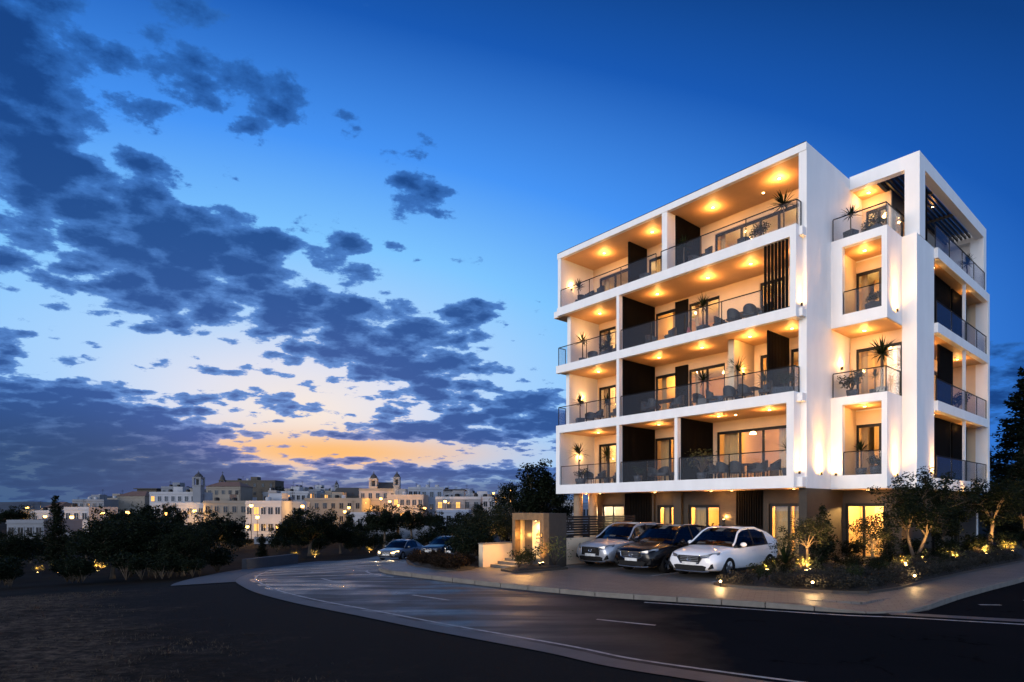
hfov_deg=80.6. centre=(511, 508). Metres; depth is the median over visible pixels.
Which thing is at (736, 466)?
balcony chair
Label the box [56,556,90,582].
shrub
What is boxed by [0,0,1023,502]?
sky
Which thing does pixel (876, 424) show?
window
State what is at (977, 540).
shrub
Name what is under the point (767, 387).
balcony chair
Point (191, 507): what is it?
town house
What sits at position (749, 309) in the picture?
balcony chair
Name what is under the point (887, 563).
shrub
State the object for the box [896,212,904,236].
window
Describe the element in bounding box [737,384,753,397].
balcony chair
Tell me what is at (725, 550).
parked car
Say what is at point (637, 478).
potted plant
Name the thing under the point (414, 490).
town house
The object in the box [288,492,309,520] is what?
town house
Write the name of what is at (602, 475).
balcony chair
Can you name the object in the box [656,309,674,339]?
window
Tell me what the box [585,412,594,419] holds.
balcony chair
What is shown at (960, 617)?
gutter strip
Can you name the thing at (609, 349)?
balcony chair
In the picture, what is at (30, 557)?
shrub
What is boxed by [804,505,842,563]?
cone shrub
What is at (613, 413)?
balcony chair
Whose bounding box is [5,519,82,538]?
town house
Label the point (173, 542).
dark tree
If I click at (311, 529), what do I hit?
dark tree
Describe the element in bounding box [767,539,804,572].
yucca
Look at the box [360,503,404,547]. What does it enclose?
dark tree
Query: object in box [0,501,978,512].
hills
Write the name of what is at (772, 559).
shrub
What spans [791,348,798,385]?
window
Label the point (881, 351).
potted plant
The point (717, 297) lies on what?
window
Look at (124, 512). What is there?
dark tree
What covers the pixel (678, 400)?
balcony chair
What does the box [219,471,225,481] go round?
bell tower
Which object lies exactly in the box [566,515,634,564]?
fence
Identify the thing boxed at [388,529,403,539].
shrub
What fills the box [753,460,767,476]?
balcony chair
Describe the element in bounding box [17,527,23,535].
window
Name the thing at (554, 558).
shrub
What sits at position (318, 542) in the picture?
shrub
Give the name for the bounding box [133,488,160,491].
town house
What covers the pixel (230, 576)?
path
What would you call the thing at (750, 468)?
balcony chair
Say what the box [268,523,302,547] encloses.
dark tree
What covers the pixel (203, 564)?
shrub
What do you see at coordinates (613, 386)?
window
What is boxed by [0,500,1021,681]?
ground
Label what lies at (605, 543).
parked car
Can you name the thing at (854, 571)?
shrub
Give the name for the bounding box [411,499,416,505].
window
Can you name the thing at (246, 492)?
town house
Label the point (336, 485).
bell tower
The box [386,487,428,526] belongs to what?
town house
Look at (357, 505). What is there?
window
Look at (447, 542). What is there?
shrub
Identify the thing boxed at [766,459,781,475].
balcony chair
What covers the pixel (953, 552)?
grass tuft
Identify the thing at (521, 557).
shrub
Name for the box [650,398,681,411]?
balcony table
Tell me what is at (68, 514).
window
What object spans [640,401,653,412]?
balcony chair
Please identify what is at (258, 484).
town house
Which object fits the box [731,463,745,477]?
balcony chair
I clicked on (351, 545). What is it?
shrub
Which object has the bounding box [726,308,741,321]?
balcony chair
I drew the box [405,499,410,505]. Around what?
window
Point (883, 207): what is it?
window
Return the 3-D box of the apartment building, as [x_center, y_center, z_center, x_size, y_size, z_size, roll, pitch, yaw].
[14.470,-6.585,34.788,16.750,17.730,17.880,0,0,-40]
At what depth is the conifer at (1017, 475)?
36.06 m
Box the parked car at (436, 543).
[420,536,453,552]
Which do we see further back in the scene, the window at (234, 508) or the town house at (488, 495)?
the town house at (488, 495)
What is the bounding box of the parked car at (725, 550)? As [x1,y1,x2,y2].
[669,526,778,577]
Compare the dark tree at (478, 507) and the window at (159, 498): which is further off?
the window at (159, 498)
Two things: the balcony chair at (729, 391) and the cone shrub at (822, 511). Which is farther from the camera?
the balcony chair at (729, 391)
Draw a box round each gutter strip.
[235,556,770,681]
[887,612,1023,621]
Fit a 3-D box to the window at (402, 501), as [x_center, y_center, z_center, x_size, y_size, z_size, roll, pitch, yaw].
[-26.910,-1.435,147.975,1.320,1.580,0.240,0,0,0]
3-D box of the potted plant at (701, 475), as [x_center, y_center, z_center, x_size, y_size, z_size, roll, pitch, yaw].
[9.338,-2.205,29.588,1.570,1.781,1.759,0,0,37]
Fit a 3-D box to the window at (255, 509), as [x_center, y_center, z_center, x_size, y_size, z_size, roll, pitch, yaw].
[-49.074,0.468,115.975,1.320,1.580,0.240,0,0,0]
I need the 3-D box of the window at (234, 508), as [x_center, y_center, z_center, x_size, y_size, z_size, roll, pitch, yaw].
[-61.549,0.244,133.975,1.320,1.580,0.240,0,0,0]
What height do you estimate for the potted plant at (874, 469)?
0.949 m
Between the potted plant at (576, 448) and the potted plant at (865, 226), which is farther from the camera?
the potted plant at (576, 448)
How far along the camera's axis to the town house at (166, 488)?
215.00 m
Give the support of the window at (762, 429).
in the apartment building
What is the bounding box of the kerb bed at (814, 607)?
[390,571,1017,613]
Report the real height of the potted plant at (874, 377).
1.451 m
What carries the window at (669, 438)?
in the apartment building
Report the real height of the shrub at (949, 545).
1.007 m
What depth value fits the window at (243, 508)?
133.98 m
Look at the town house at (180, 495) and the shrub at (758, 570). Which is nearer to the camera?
the shrub at (758, 570)
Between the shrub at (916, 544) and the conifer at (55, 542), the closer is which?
the shrub at (916, 544)
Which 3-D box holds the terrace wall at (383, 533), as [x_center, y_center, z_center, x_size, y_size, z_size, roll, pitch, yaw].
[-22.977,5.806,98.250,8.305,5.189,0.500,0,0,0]
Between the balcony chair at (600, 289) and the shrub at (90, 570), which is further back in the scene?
the balcony chair at (600, 289)
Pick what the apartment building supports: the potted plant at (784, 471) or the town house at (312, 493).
the potted plant at (784, 471)
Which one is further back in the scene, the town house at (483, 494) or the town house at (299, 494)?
the town house at (299, 494)
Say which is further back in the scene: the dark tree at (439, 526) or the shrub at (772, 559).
the dark tree at (439, 526)
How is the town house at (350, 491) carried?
on the ground at (31, 581)
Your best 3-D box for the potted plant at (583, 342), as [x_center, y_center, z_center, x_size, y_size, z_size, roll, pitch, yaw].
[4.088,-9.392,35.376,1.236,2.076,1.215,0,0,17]
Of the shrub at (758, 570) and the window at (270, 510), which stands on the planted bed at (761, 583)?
the shrub at (758, 570)
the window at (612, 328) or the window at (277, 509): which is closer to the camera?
the window at (612, 328)
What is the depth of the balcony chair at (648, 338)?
31.81 m
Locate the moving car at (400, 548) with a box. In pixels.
[377,539,422,559]
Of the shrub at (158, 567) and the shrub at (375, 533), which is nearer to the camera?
the shrub at (158, 567)
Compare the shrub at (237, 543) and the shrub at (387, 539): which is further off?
the shrub at (387, 539)
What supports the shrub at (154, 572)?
on the ground at (31, 581)
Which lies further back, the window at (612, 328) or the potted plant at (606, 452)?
the window at (612, 328)
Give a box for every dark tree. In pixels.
[0,504,36,523]
[0,528,48,562]
[20,534,46,562]
[58,518,155,578]
[62,528,99,562]
[84,503,173,551]
[107,509,199,575]
[118,509,132,519]
[145,525,212,575]
[161,502,173,521]
[161,503,188,527]
[170,520,219,548]
[189,509,249,547]
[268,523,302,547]
[271,506,343,555]
[322,521,361,553]
[345,510,354,527]
[351,520,368,532]
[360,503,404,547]
[391,503,431,536]
[425,510,445,525]
[428,520,453,535]
[446,511,483,535]
[471,502,490,519]
[488,480,533,523]
[509,458,567,512]
[546,494,573,531]
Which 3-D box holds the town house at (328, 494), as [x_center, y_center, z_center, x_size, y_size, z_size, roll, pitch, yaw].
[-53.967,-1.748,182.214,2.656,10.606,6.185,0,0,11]
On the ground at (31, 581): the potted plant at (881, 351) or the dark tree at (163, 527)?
the dark tree at (163, 527)
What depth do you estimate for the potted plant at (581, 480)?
35.05 m
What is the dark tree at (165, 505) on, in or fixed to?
on the ground at (31, 581)
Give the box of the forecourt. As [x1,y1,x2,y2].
[473,545,1022,605]
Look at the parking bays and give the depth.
21.36 m
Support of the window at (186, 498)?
in the town house at (180, 495)
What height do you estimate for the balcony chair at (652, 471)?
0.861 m
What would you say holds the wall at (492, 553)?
on the forecourt
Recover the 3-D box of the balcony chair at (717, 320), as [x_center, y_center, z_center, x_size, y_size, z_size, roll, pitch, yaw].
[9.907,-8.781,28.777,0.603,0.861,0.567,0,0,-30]
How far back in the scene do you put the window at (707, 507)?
30.78 m
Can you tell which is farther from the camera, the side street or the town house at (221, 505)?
the town house at (221, 505)
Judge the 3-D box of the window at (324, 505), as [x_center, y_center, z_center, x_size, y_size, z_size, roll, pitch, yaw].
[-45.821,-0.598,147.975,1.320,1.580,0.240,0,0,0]
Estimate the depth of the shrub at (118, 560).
27.46 m
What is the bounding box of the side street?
[914,582,1023,618]
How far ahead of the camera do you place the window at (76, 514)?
121.96 m
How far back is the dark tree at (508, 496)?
43.76 m
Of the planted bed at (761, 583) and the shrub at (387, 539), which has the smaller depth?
the planted bed at (761, 583)
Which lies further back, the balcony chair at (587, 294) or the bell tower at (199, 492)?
the bell tower at (199, 492)
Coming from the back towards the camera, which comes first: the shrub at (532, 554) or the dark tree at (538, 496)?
the dark tree at (538, 496)
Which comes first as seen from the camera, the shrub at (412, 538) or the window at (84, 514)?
the shrub at (412, 538)
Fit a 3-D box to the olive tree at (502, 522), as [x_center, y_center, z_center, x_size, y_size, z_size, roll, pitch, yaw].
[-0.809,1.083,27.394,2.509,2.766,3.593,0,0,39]
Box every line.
[254,557,802,681]
[414,595,447,599]
[596,619,654,625]
[644,602,1023,624]
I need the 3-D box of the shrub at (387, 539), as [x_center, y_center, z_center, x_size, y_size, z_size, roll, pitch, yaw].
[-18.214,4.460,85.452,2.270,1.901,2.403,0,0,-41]
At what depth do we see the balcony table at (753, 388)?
27.87 m
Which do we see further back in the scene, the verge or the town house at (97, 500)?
the town house at (97, 500)
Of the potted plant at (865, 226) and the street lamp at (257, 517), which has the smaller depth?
the potted plant at (865, 226)
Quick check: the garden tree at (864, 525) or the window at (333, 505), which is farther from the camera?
the window at (333, 505)
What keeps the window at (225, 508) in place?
in the town house at (221, 505)
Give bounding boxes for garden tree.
[768,515,836,569]
[843,517,906,557]
[866,466,983,557]
[921,486,973,549]
[955,477,1023,550]
[987,481,1023,548]
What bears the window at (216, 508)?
in the town house at (221, 505)
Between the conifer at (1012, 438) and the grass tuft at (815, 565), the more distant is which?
the conifer at (1012, 438)
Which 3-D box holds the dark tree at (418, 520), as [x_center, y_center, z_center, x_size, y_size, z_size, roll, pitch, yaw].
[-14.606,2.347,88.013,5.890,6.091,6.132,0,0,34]
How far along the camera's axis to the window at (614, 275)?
36.99 m
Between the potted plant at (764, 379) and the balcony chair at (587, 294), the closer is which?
the potted plant at (764, 379)
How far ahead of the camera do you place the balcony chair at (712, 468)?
29.22 m
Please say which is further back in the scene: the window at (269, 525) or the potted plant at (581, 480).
the window at (269, 525)
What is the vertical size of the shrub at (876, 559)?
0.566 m
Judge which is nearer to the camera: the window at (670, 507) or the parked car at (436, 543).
the window at (670, 507)
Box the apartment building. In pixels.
[554,141,989,559]
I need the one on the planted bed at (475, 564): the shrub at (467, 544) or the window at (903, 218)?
the shrub at (467, 544)
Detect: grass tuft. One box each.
[756,561,778,577]
[790,552,820,573]
[888,556,913,566]
[942,546,965,556]
[969,543,994,555]
[995,540,1020,552]
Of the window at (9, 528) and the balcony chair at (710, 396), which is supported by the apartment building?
the balcony chair at (710, 396)
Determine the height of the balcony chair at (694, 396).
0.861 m
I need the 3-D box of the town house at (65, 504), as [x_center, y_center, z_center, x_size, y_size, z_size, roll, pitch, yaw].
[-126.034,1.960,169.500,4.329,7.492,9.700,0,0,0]
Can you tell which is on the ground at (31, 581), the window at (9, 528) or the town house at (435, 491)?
the town house at (435, 491)
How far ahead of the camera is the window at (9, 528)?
99.98 m
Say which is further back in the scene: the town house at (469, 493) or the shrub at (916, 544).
the town house at (469, 493)
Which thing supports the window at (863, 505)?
in the apartment building
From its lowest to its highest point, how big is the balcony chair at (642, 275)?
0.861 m
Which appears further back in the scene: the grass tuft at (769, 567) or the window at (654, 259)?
the window at (654, 259)
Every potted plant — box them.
[566,443,587,483]
[570,393,585,422]
[571,279,584,301]
[573,468,589,483]
[575,331,590,359]
[599,332,613,344]
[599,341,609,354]
[599,443,614,482]
[601,394,613,418]
[630,465,645,481]
[677,236,693,262]
[687,448,716,478]
[691,367,713,404]
[692,293,712,329]
[725,356,751,398]
[748,221,770,238]
[755,369,766,394]
[767,189,795,227]
[771,369,797,393]
[776,436,785,475]
[836,369,863,395]
[840,204,861,237]
[853,439,871,474]
[861,217,874,231]
[863,336,901,391]
[865,290,880,308]
[865,366,878,392]
[866,210,885,228]
[866,454,880,473]
[953,392,971,407]
[960,253,974,277]
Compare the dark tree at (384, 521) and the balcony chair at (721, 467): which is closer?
the balcony chair at (721, 467)
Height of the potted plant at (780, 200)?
2.383 m
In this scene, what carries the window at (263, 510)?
in the town house at (272, 510)
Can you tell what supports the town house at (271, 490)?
on the ground at (31, 581)
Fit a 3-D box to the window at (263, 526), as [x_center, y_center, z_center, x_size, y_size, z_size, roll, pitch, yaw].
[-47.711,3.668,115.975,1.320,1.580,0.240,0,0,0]
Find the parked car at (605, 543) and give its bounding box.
[576,522,661,566]
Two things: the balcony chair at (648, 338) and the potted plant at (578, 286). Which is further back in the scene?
the potted plant at (578, 286)
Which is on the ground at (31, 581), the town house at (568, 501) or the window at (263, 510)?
the town house at (568, 501)
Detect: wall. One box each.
[242,554,297,568]
[254,537,271,543]
[360,529,396,542]
[399,526,433,538]
[478,542,512,566]
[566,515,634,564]
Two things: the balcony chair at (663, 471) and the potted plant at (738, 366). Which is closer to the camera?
the potted plant at (738, 366)
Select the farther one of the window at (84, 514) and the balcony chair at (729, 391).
the window at (84, 514)
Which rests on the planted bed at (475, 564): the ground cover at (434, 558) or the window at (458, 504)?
the ground cover at (434, 558)
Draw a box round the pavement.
[382,561,1023,610]
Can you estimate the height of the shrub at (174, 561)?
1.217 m
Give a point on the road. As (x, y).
(808, 646)
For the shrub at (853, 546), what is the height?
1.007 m
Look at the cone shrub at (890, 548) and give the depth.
24.08 m
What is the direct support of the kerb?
on the ground at (31, 581)
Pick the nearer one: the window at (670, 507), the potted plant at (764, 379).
the potted plant at (764, 379)
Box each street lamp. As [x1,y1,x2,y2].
[249,503,252,538]
[255,515,258,535]
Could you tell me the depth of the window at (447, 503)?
137.99 m
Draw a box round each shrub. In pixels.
[0,555,29,583]
[0,561,15,581]
[0,569,24,585]
[1,564,25,585]
[4,546,37,562]
[48,557,73,578]
[50,557,73,581]
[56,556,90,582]
[56,557,84,581]
[58,566,73,581]
[65,559,92,581]
[65,565,88,581]
[71,559,98,581]
[106,550,139,579]
[122,555,152,579]
[137,548,157,577]
[143,554,163,578]
[147,559,172,578]
[152,551,187,577]
[173,567,184,576]
[179,558,203,576]
[193,558,208,575]
[204,540,237,571]
[204,544,233,571]
[221,536,245,549]
[243,538,253,546]
[255,534,268,542]
[266,533,291,552]
[289,537,307,548]
[308,537,330,552]
[344,541,360,551]
[362,532,384,551]
[369,530,381,537]
[377,531,393,544]
[379,533,389,545]
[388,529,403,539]
[406,534,418,540]
[415,525,442,545]
[415,532,425,545]
[442,523,475,554]
[450,528,487,555]
[455,519,485,556]
[459,520,501,557]
[507,549,531,566]
[516,545,544,564]
[537,536,572,564]
[746,563,772,579]
[762,556,782,567]
[799,532,838,559]
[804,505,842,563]
[839,538,868,557]
[842,562,865,575]
[864,557,885,567]
[875,521,899,559]
[882,561,904,569]
[898,536,931,554]
[933,537,964,554]
[960,532,995,552]
[986,530,1020,548]
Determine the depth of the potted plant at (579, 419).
35.43 m
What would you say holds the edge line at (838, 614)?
on the road
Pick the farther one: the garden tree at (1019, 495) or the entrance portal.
the garden tree at (1019, 495)
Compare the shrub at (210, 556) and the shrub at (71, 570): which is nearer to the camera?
the shrub at (71, 570)
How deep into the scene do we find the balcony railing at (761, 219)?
30.21 m
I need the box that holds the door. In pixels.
[525,520,531,551]
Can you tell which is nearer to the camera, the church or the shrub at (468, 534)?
the shrub at (468, 534)
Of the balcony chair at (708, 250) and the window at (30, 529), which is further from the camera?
the window at (30, 529)
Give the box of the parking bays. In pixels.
[568,559,800,582]
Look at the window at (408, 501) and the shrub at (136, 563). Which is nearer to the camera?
the shrub at (136, 563)
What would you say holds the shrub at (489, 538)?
on the planted bed at (475, 564)
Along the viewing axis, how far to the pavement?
17.10 m
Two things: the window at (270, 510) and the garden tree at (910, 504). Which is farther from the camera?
the window at (270, 510)
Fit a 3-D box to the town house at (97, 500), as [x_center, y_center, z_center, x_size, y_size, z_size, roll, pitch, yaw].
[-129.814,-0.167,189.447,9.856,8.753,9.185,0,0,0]
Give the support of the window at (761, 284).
in the apartment building
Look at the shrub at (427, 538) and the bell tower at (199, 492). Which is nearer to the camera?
the shrub at (427, 538)
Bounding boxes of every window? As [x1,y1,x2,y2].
[8,527,14,535]
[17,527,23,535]
[26,527,32,535]
[35,527,42,535]
[65,512,70,518]
[73,512,78,518]
[82,512,87,519]
[157,496,161,501]
[184,496,188,501]
[213,506,219,512]
[222,506,228,512]
[231,506,236,512]
[240,506,245,512]
[246,507,252,514]
[253,507,259,514]
[253,523,258,530]
[260,507,266,514]
[260,523,266,530]
[267,507,273,514]
[267,523,273,530]
[274,507,280,514]
[322,503,326,508]
[331,503,335,508]
[339,503,343,508]
[355,503,359,508]
[400,499,404,505]
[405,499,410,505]
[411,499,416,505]
[437,491,441,496]
[437,502,442,507]
[446,502,451,507]
[456,502,460,507]
[599,326,615,354]
[599,385,615,418]
[599,443,615,482]
[600,268,627,287]
[603,504,623,527]
[649,256,660,272]
[655,437,673,480]
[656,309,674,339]
[656,373,674,410]
[659,505,672,523]
[689,296,719,331]
[689,363,724,405]
[689,505,719,525]
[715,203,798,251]
[717,425,785,477]
[760,277,781,308]
[761,355,766,394]
[770,503,798,557]
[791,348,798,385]
[846,503,884,557]
[856,267,881,311]
[856,342,901,395]
[856,423,881,467]
[866,205,888,227]
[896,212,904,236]
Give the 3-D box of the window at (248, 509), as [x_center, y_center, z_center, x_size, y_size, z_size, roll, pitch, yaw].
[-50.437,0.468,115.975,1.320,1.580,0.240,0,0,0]
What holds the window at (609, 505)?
in the apartment building
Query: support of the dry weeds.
on the verge
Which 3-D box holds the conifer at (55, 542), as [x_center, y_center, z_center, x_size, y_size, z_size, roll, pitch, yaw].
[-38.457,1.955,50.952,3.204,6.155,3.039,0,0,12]
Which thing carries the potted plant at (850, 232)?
on the apartment building
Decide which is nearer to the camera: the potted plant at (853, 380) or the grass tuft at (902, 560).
the grass tuft at (902, 560)
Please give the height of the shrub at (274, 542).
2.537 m
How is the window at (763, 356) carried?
in the apartment building
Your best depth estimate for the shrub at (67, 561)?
29.10 m
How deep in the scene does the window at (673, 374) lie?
34.02 m
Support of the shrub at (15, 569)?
on the ground at (31, 581)
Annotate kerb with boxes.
[379,561,1023,613]
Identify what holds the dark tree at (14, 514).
on the ground at (31, 581)
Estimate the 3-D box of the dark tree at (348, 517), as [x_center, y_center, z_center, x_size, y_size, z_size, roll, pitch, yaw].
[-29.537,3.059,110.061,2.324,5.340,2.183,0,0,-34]
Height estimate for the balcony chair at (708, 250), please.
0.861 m
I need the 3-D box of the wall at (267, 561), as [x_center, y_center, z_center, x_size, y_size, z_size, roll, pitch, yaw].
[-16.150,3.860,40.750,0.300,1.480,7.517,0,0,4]
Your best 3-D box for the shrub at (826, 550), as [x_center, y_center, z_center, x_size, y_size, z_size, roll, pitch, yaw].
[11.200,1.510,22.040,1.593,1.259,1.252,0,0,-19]
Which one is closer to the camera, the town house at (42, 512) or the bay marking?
the bay marking
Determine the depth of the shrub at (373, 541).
68.80 m
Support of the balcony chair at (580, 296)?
on the apartment building
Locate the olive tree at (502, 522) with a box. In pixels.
[459,502,513,540]
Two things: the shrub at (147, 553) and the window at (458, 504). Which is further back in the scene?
the window at (458, 504)
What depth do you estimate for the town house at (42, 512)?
138.00 m
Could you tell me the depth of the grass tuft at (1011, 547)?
26.45 m
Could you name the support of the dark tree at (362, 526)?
on the ground at (31, 581)
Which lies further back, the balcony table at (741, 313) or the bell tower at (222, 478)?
the bell tower at (222, 478)
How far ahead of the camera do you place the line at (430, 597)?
16.21 m
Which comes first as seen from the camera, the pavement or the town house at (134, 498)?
the pavement
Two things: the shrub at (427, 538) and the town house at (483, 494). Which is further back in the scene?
the town house at (483, 494)
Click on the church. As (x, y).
(375, 491)
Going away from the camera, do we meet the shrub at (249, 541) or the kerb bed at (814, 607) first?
the kerb bed at (814, 607)
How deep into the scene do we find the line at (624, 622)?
12.66 m
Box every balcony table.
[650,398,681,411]
[719,463,756,477]
[726,386,762,400]
[740,307,761,317]
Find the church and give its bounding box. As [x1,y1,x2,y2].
[358,472,400,511]
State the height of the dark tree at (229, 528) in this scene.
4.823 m
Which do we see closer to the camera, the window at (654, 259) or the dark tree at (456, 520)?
the window at (654, 259)
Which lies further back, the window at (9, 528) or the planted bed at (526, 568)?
the window at (9, 528)
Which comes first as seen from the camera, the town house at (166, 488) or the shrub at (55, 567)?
the shrub at (55, 567)
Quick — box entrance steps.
[490,557,536,567]
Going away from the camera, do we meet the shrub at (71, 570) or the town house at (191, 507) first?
the shrub at (71, 570)
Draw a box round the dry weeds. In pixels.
[0,589,345,681]
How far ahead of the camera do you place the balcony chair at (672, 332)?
30.63 m
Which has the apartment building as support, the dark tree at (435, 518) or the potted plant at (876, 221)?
the potted plant at (876, 221)
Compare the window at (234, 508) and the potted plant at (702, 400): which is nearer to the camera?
the potted plant at (702, 400)
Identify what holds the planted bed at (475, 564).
on the pavement
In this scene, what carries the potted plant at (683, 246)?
on the apartment building
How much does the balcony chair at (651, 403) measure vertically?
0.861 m
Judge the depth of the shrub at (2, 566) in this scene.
26.44 m
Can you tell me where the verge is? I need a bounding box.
[0,582,697,681]
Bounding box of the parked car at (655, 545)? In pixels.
[614,524,706,572]
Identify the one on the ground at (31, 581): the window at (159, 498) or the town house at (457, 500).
the town house at (457, 500)
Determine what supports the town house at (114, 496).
on the ground at (31, 581)
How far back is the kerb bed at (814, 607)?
14.02 m
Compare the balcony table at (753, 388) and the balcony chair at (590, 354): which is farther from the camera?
the balcony chair at (590, 354)
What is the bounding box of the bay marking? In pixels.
[567,562,755,581]
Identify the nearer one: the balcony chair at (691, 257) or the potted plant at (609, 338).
the balcony chair at (691, 257)
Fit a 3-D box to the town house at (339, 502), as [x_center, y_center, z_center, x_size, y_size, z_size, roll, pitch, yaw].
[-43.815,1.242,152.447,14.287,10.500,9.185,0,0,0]
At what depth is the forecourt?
19.04 m
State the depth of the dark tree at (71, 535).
49.08 m
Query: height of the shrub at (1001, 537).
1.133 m
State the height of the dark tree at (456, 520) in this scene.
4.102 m
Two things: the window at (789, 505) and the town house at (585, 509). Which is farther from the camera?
the town house at (585, 509)
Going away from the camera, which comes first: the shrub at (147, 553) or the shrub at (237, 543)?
the shrub at (147, 553)
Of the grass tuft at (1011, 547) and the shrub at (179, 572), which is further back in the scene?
the shrub at (179, 572)
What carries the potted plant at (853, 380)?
on the apartment building
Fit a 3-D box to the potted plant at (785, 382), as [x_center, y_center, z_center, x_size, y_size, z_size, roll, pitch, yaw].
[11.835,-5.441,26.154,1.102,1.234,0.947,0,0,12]
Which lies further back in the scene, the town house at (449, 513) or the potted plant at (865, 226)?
the town house at (449, 513)
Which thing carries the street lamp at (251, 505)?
on the ground at (31, 581)
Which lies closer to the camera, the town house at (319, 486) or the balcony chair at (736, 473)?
the balcony chair at (736, 473)
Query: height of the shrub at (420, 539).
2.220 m
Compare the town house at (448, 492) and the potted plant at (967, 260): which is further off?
the town house at (448, 492)
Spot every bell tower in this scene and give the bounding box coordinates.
[192,471,204,502]
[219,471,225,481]
[334,480,338,490]
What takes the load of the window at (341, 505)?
in the town house at (339, 502)
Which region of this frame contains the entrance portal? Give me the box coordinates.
[512,513,565,566]
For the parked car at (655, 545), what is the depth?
21.55 m
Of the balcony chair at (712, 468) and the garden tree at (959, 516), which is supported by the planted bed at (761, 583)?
the garden tree at (959, 516)
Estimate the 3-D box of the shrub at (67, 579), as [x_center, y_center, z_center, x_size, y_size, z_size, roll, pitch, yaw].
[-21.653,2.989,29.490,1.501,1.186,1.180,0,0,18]
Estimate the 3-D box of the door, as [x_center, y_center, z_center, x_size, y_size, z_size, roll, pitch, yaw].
[0.680,1.200,24.072,0.049,1.477,0.448,0,0,-40]
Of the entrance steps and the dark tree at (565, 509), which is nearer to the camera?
the entrance steps
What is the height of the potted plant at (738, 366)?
2.456 m
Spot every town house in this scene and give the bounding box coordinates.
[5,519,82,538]
[30,501,63,518]
[45,502,79,509]
[63,503,117,531]
[72,494,118,512]
[107,490,123,499]
[117,491,149,512]
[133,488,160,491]
[149,487,212,508]
[151,503,202,525]
[161,481,191,491]
[203,490,245,532]
[206,482,252,500]
[226,476,283,499]
[245,492,292,538]
[262,492,267,500]
[268,483,280,496]
[281,487,324,500]
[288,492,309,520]
[290,481,308,490]
[304,492,370,527]
[308,485,316,497]
[315,485,328,490]
[324,488,340,497]
[335,488,358,497]
[350,501,379,524]
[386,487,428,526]
[408,483,420,494]
[420,481,443,514]
[435,490,482,515]
[436,500,470,525]
[444,489,466,496]
[466,488,473,496]
[474,491,494,516]
[487,489,511,514]
[561,500,573,533]
[583,503,587,530]
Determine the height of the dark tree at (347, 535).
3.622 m
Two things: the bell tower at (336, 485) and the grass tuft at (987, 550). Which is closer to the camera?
the grass tuft at (987, 550)
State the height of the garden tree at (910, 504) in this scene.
3.771 m
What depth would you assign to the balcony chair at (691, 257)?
30.00 m
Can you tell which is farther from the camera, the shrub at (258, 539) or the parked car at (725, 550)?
the shrub at (258, 539)
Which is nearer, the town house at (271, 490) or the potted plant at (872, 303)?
the potted plant at (872, 303)
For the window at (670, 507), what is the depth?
32.50 m
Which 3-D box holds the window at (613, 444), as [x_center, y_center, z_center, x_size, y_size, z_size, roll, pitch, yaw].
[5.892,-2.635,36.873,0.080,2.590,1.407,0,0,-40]
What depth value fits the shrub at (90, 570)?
27.77 m
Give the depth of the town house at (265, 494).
194.95 m
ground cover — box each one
[405,548,475,568]
[715,547,1021,589]
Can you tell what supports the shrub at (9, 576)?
on the ground at (31, 581)
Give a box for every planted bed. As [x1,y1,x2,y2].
[406,553,479,570]
[501,564,567,572]
[714,547,1023,593]
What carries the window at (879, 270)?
in the apartment building
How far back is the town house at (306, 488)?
231.82 m
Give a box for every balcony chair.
[577,294,584,300]
[583,290,593,298]
[584,472,593,483]
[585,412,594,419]
[587,351,597,357]
[592,409,603,419]
[593,285,604,294]
[595,470,606,482]
[605,345,612,352]
[610,408,615,417]
[639,272,650,278]
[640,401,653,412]
[645,335,656,343]
[647,398,660,408]
[647,467,659,480]
[656,466,669,480]
[664,327,676,337]
[671,395,684,407]
[688,255,699,260]
[691,393,704,405]
[701,246,712,256]
[706,389,717,403]
[707,464,722,478]
[713,316,726,325]
[715,462,728,477]
[722,385,736,400]
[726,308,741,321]
[730,461,744,477]
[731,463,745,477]
[737,237,750,243]
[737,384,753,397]
[743,303,757,318]
[746,462,760,476]
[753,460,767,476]
[758,381,772,395]
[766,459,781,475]
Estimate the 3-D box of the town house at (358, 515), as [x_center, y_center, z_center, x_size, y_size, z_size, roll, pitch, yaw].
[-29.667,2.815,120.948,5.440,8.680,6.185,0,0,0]
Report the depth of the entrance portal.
23.55 m
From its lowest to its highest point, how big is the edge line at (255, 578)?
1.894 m
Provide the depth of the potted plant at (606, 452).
35.25 m
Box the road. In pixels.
[250,543,1023,681]
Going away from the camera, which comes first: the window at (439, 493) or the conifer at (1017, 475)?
the conifer at (1017, 475)
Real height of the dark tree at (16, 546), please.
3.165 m
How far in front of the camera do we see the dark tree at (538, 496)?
39.27 m
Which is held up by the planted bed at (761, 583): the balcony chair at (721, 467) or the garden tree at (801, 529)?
the garden tree at (801, 529)
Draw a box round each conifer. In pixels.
[34,495,73,564]
[255,534,268,556]
[978,366,1023,535]
[983,442,1023,545]
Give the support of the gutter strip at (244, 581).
on the road
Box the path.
[171,561,330,585]
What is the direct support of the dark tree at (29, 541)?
on the ground at (31, 581)
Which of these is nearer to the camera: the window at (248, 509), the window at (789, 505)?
the window at (789, 505)
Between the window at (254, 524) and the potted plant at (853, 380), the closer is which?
the potted plant at (853, 380)
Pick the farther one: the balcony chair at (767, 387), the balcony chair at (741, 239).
the balcony chair at (741, 239)

